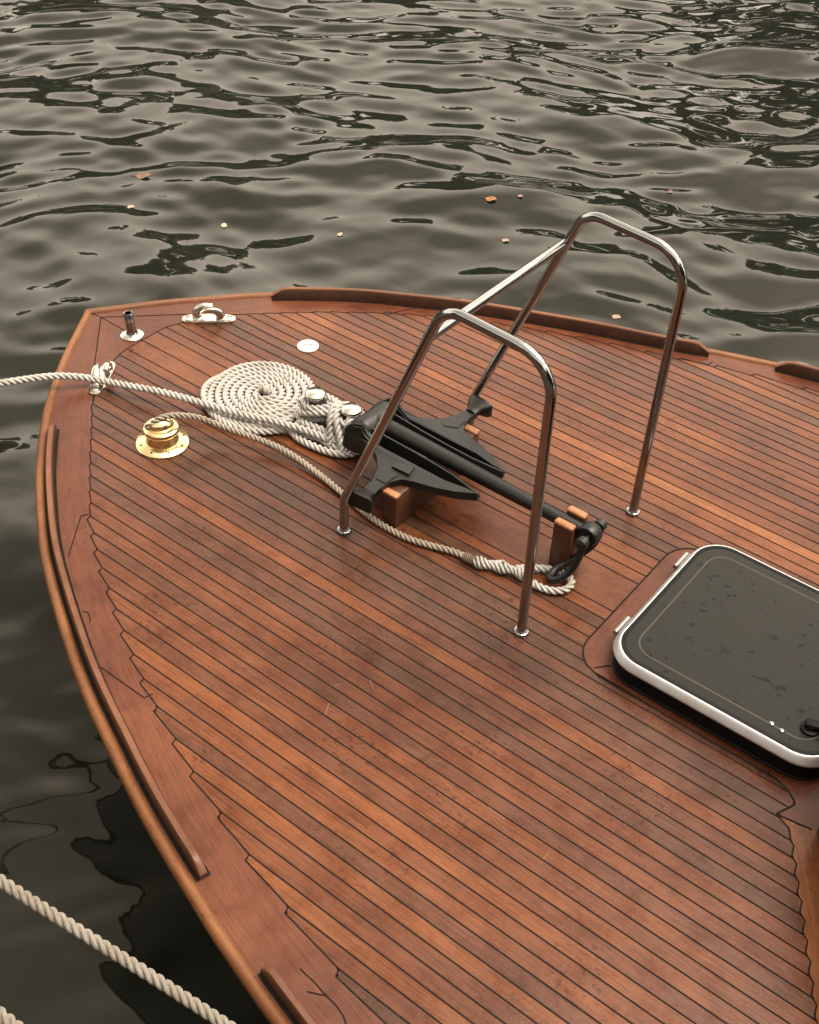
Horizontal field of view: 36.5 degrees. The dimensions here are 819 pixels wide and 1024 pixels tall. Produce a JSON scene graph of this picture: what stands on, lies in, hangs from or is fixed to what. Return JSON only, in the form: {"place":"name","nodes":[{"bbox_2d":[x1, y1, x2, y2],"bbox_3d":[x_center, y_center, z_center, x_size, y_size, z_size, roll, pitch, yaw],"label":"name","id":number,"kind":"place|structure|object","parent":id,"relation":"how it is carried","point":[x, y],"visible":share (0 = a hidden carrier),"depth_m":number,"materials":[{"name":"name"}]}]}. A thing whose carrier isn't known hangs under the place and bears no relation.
{"place":"outdoors","nodes":[
{"label":"outdoors","id":0,"kind":"place"},
{"bbox_2d":[0,0,818,1023],"bbox_3d":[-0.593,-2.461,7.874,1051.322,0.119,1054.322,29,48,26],"label":"water","id":1,"kind":"structure","parent":0,"point":[394,142],"depth_m":7.17,"materials":[{"name":"black liquid"}]},
{"bbox_2d":[132,172,149,178],"bbox_3d":[-1.577,-1.972,7.274,0.118,0.010,0.069,-3,48,0],"label":"leaf","id":2,"kind":"object","parent":1,"relation":"on","point":[142,175],"visible":1,"depth_m":7.28,"materials":[{"name":"pink plant"}]},
{"bbox_2d":[35,212,818,1023],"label":"wooden boat","id":3,"kind":"object","parent":1,"relation":"on","point":[431,786],"visible":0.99,"depth_m":3.28,"materials":[{"name":"brown wood"}]},
{"bbox_2d":[0,361,363,457],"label":"mooring rope","id":4,"kind":"object","parent":3,"relation":"on","point":[271,412],"visible":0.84,"depth_m":4.09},
{"bbox_2d":[146,412,575,594],"bbox_3d":[-0.160,-0.069,3.756,1.448,0.118,0.177,20,44,19],"label":"anchor rope","id":5,"kind":"object","parent":3,"relation":"on","point":[496,566],"visible":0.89,"depth_m":3.66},
{"bbox_2d":[342,395,606,583],"bbox_3d":[0.115,-0.063,3.685,0.858,0.187,0.597,52,61,41],"label":"anchor","id":6,"kind":"object","parent":3,"relation":"on","point":[450,443],"visible":0.92,"depth_m":3.70,"materials":[{"name":"black metal"}]},
{"bbox_2d":[483,196,496,200],"bbox_3d":[0.455,-1.795,7.105,0.091,0.008,0.054,8,48,13],"label":"leaf","id":7,"kind":"object","parent":1,"relation":"on","point":[490,198],"visible":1,"depth_m":7.10,"materials":[{"name":"orange plant"}]},
{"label":"quay","id":8,"kind":"structure","parent":0,"visible":0},
{"bbox_2d":[0,1006,22,1023],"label":"mooring line","id":9,"kind":"object","parent":8,"relation":"attached to","point":[6,1017],"visible":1,"depth_m":1.97,"materials":[{"name":"beige fabric"}]},
{"bbox_2d":[0,874,235,1023],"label":"mooring line","id":10,"kind":"object","parent":8,"relation":"attached to","point":[150,976],"visible":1,"depth_m":2.13,"materials":[{"name":"beige pale fabric"}]}
]}

